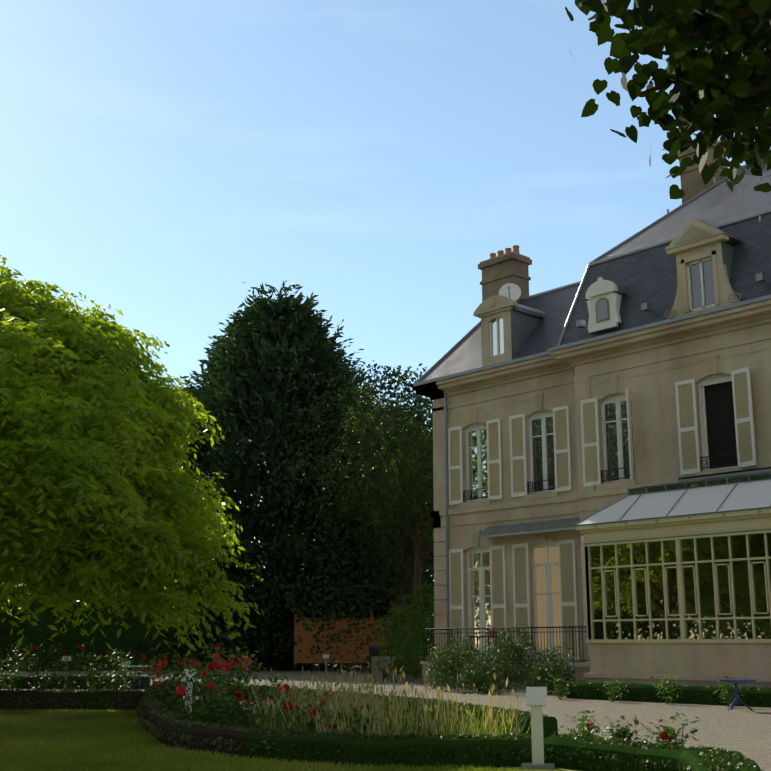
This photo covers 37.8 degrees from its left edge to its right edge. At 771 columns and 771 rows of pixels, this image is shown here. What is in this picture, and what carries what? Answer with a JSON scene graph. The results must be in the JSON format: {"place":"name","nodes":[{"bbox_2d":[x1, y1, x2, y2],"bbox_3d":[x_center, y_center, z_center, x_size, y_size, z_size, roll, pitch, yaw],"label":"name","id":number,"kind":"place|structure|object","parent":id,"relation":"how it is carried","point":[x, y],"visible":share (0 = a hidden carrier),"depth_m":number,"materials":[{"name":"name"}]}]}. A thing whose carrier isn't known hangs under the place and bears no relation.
{"place":"outdoors","nodes":[
{"label":"outdoors","id":0,"kind":"place"},
{"bbox_2d":[0,255,263,684],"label":"bright tree","id":1,"kind":"object","parent":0,"point":[109,417],"depth_m":20.42,"materials":[{"name":"green plant"}]},
{"bbox_2d":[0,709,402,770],"bbox_3d":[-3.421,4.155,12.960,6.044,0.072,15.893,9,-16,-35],"label":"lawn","id":2,"kind":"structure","parent":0,"point":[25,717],"depth_m":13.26,"materials":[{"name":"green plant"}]},
{"bbox_2d":[0,644,579,770],"bbox_3d":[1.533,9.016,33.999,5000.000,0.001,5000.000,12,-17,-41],"label":"ground","id":3,"kind":"structure","parent":0,"point":[556,769],"depth_m":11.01,"materials":[{"name":"green plant"}]},
{"bbox_2d":[0,675,149,688],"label":"hedge","id":4,"kind":"object","parent":3,"relation":"on","point":[26,686],"visible":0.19,"depth_m":29.95,"materials":[{"name":"green plant"}]},
{"bbox_2d":[136,681,191,743],"bbox_3d":[-4.013,5.673,20.025,0.817,0.390,14.412,3,-13,-11],"label":"hedge","id":5,"kind":"object","parent":3,"relation":"on","point":[160,716],"visible":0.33,"depth_m":15.27,"materials":[{"name":"green plant"}]},
{"bbox_2d":[161,424,339,590],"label":"tree","id":6,"kind":"object","parent":3,"relation":"on","point":[300,529],"visible":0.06,"depth_m":58.22,"materials":[{"name":"green plant"}]},
{"bbox_2d":[163,280,434,670],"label":"yew","id":7,"kind":"object","parent":3,"relation":"on","point":[244,383],"depth_m":51.72,"materials":[{"name":"green plant"}]},
{"bbox_2d":[242,361,434,672],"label":"dark tree leaves","id":8,"kind":"object","parent":3,"relation":"on","point":[336,530],"visible":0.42,"depth_m":47.89,"materials":[{"name":"green plant"}]},
{"bbox_2d":[172,681,557,733],"bbox_3d":[-1.304,5.939,21.205,1.364,0.397,15.411,7,-15,-28],"label":"hedge","id":9,"kind":"object","parent":3,"relation":"on","point":[496,709],"visible":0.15,"depth_m":17.11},
{"bbox_2d":[0,639,742,745],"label":"rose bushes","id":10,"kind":"object","parent":3,"relation":"on","point":[671,733],"visible":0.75,"depth_m":15.33,"materials":[{"name":"green plant"}]},
{"bbox_2d":[0,614,755,769],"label":"garden objects","id":11,"kind":"object","parent":3,"relation":"on","point":[536,699],"visible":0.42,"depth_m":24.60,"materials":[{"name":"green plant"}]},
{"bbox_2d":[0,663,770,770],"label":"gravel","id":12,"kind":"structure","parent":3,"relation":"on","point":[745,731],"depth_m":20.11,"materials":[{"name":"beige gravel"}]},
{"bbox_2d":[0,559,329,671],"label":"hedge","id":13,"kind":"object","parent":12,"relation":"on","point":[134,633],"depth_m":49.46,"materials":[{"name":"green plant"}]},
{"bbox_2d":[212,479,266,583],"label":"tree","id":14,"kind":"object","parent":12,"relation":"on","point":[253,535],"visible":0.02,"depth_m":61.05,"materials":[{"name":"green plant"}]},
{"bbox_2d":[183,698,479,767],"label":"bed soil","id":15,"kind":"structure","parent":12,"relation":"on","point":[255,712],"depth_m":19.47,"materials":[{"name":"brown soil"}]},
{"bbox_2d":[165,693,265,728],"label":"bed weeds","id":16,"kind":"object","parent":15,"relation":"on","point":[198,719],"visible":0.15,"depth_m":15.98,"materials":[{"name":"green plant"}]},
{"bbox_2d":[248,667,431,735],"bbox_3d":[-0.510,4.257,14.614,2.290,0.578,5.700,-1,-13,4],"label":"dry grass","id":17,"kind":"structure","parent":15,"relation":"on","point":[287,727],"depth_m":12.93,"materials":[{"name":"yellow plant"}]},
{"bbox_2d":[164,721,531,768],"bbox_3d":[-0.627,3.820,11.948,4.481,0.283,1.218,-6,-14,25],"label":"hedge","id":18,"kind":"object","parent":15,"relation":"on","point":[456,746],"visible":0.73,"depth_m":11.20,"materials":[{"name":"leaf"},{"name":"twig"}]},
{"bbox_2d":[164,720,531,767],"bbox_3d":[-0.627,3.823,11.950,4.516,0.377,1.261,-6,-14,25],"label":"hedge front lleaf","id":19,"kind":"object","parent":18,"relation":"attached to","point":[504,736],"visible":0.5,"depth_m":11.33,"materials":[{"name":"green plant"}]},
{"bbox_2d":[387,678,529,735],"bbox_3d":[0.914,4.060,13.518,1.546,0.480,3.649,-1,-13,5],"label":"dry grass","id":20,"kind":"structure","parent":15,"relation":"on","point":[456,731],"depth_m":13.04,"materials":[{"name":"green plant"}]},
{"bbox_2d":[408,673,530,735],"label":"dry grass heads","id":21,"kind":"object","parent":20,"relation":"on","point":[493,687],"visible":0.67,"depth_m":12.97,"materials":[{"name":"plant"}]},
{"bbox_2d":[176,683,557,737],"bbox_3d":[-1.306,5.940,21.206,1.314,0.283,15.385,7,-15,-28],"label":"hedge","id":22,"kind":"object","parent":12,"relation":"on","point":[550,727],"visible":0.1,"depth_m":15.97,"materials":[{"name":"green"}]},
{"bbox_2d":[306,396,433,667],"bbox_3d":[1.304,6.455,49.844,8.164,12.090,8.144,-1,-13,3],"label":"tree","id":23,"kind":"object","parent":12,"relation":"on","point":[399,590],"visible":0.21,"depth_m":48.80,"materials":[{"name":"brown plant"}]},
{"bbox_2d":[319,376,434,655],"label":"wispy tree","id":24,"kind":"object","parent":12,"relation":"on","point":[368,451],"depth_m":43.12,"materials":[{"name":"green plant"}]},
{"bbox_2d":[361,487,434,649],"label":"dark broadleaf tree","id":25,"kind":"object","parent":12,"relation":"on","point":[423,568],"visible":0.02,"depth_m":54.14,"materials":[{"name":"green plant"}]},
{"bbox_2d":[368,602,434,675],"bbox_3d":[0.723,8.799,38.867,2.732,2.603,2.620,-9,-16,35],"label":"shrub","id":26,"kind":"object","parent":12,"relation":"on","point":[413,625],"visible":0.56,"depth_m":38.71,"materials":[{"name":"green plant"}]},
{"bbox_2d":[377,638,433,681],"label":"shrub","id":27,"kind":"object","parent":12,"relation":"on","point":[411,663],"visible":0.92,"depth_m":35.55,"materials":[{"name":"green plant"}]},
{"bbox_2d":[383,582,435,660],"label":"shrub","id":28,"kind":"object","parent":12,"relation":"on","point":[422,603],"visible":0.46,"depth_m":41.55,"materials":[{"name":"green plant"}]},
{"bbox_2d":[426,645,463,687],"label":"terrace shrub","id":29,"kind":"object","parent":12,"relation":"on","point":[430,679],"visible":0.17,"depth_m":30.84,"materials":[{"name":"green plant"}]},
{"bbox_2d":[422,645,476,691],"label":"terrace shrub","id":30,"kind":"object","parent":12,"relation":"on","point":[449,668],"visible":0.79,"depth_m":28.80,"materials":[{"name":"green plant"}]},
{"bbox_2d":[427,634,499,688],"bbox_3d":[1.999,7.451,29.886,1.303,1.670,2.040,30,-32,-65],"label":"terrace shrub","id":31,"kind":"object","parent":12,"relation":"on","point":[462,642],"visible":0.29,"depth_m":29.84,"materials":[{"name":"green plant"}]},
{"bbox_2d":[455,644,507,694],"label":"terrace shrub","id":32,"kind":"object","parent":12,"relation":"on","point":[483,682],"visible":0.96,"depth_m":27.47,"materials":[{"name":"green plant"}]},
{"bbox_2d":[468,640,526,690],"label":"terrace shrub","id":33,"kind":"object","parent":12,"relation":"on","point":[508,676],"visible":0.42,"depth_m":29.27,"materials":[{"name":"green plant"}]},
{"bbox_2d":[420,626,589,690],"bbox_3d":[3.883,7.433,30.741,1.300,1.630,7.080,12,-17,-41],"label":"railing","id":34,"kind":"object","parent":12,"relation":"on","point":[581,669],"depth_m":30.29,"materials":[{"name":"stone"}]},
{"bbox_2d":[470,626,547,691],"bbox_3d":[3.215,6.946,28.395,1.989,1.720,1.483,-4,-14,17],"label":"terrace shrub","id":35,"kind":"object","parent":12,"relation":"on","point":[514,649],"visible":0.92,"depth_m":28.31,"materials":[{"name":"green plant"}]},
{"bbox_2d":[522,658,575,694],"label":"terrace shrub","id":36,"kind":"object","parent":12,"relation":"on","point":[552,667],"visible":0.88,"depth_m":26.55,"materials":[{"name":"green plant"}]},
{"bbox_2d":[523,642,585,692],"bbox_3d":[4.161,7.018,27.564,1.507,1.428,1.738,12,-17,-41],"label":"terrace shrub","id":37,"kind":"object","parent":12,"relation":"on","point":[549,658],"visible":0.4,"depth_m":27.63,"materials":[{"name":"green plant"}]},
{"bbox_2d":[410,294,770,662],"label":"house","id":38,"kind":"structure","parent":12,"relation":"on","point":[537,457],"depth_m":31.34,"materials":[{"name":"stone"}]},
{"bbox_2d":[415,164,770,382],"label":"roofs","id":39,"kind":"structure","parent":38,"relation":"on","point":[641,266],"depth_m":31.08,"materials":[{"name":"stone"}]},
{"bbox_2d":[473,139,766,366],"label":"dormers and chimneys","id":40,"kind":"object","parent":38,"relation":"on","point":[701,251],"visible":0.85,"depth_m":30.96,"materials":[{"name":"stone"}]},
{"bbox_2d":[543,732,708,770],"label":"hedge","id":41,"kind":"object","parent":12,"relation":"on","point":[640,754],"visible":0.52,"depth_m":10.59,"materials":[{"name":"green plant"}]},
{"bbox_2d":[573,735,703,770],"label":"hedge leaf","id":42,"kind":"object","parent":12,"relation":"on","point":[636,743],"visible":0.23,"depth_m":10.49,"materials":[{"name":"green plant"}]},
{"bbox_2d":[566,683,770,707],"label":"hedge strip","id":43,"kind":"object","parent":12,"relation":"on","point":[692,690],"visible":0.54,"depth_m":22.79,"materials":[{"name":"green plant"}]},
{"bbox_2d":[574,467,770,687],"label":"conservatory","id":44,"kind":"object","parent":12,"relation":"on","point":[677,580],"visible":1,"depth_m":25.52,"materials":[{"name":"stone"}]},
{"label":"dark tree wood","id":45,"kind":"object","parent":12,"relation":"on","visible":0},
{"bbox_2d":[247,406,433,664],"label":"dark tree leaves","id":46,"kind":"object","parent":45,"relation":"on","point":[306,524],"depth_m":57.73,"materials":[{"name":"green plant"}]},
{"bbox_2d":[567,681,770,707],"bbox_3d":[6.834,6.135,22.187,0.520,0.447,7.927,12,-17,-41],"label":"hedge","id":47,"kind":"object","parent":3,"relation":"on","point":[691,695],"visible":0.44,"depth_m":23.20,"materials":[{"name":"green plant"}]},
{"bbox_2d":[685,754,745,770],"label":"flowers","id":48,"kind":"object","parent":3,"relation":"on","point":[709,761],"visible":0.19,"depth_m":8.59,"materials":[{"name":"plant"}]},
{"bbox_2d":[677,746,761,770],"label":"hedge","id":49,"kind":"object","parent":3,"relation":"on","point":[689,757],"visible":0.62,"depth_m":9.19,"materials":[{"name":"green plant"}]},
{"bbox_2d":[0,0,770,639],"label":"sky","id":50,"kind":"structure","parent":0,"point":[163,162],"materials":[{"name":"blue"}]},
{"bbox_2d":[565,0,770,198],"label":"linden","id":51,"kind":"object","parent":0,"point":[732,53],"depth_m":4.58,"materials":[{"name":"green plant"}]},
{"label":"bed soil","id":52,"kind":"structure","parent":0,"visible":0},
{"bbox_2d":[0,688,143,709],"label":"hedge","id":53,"kind":"object","parent":52,"relation":"on","point":[104,695],"visible":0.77,"depth_m":20.61,"materials":[{"name":"green plant"}]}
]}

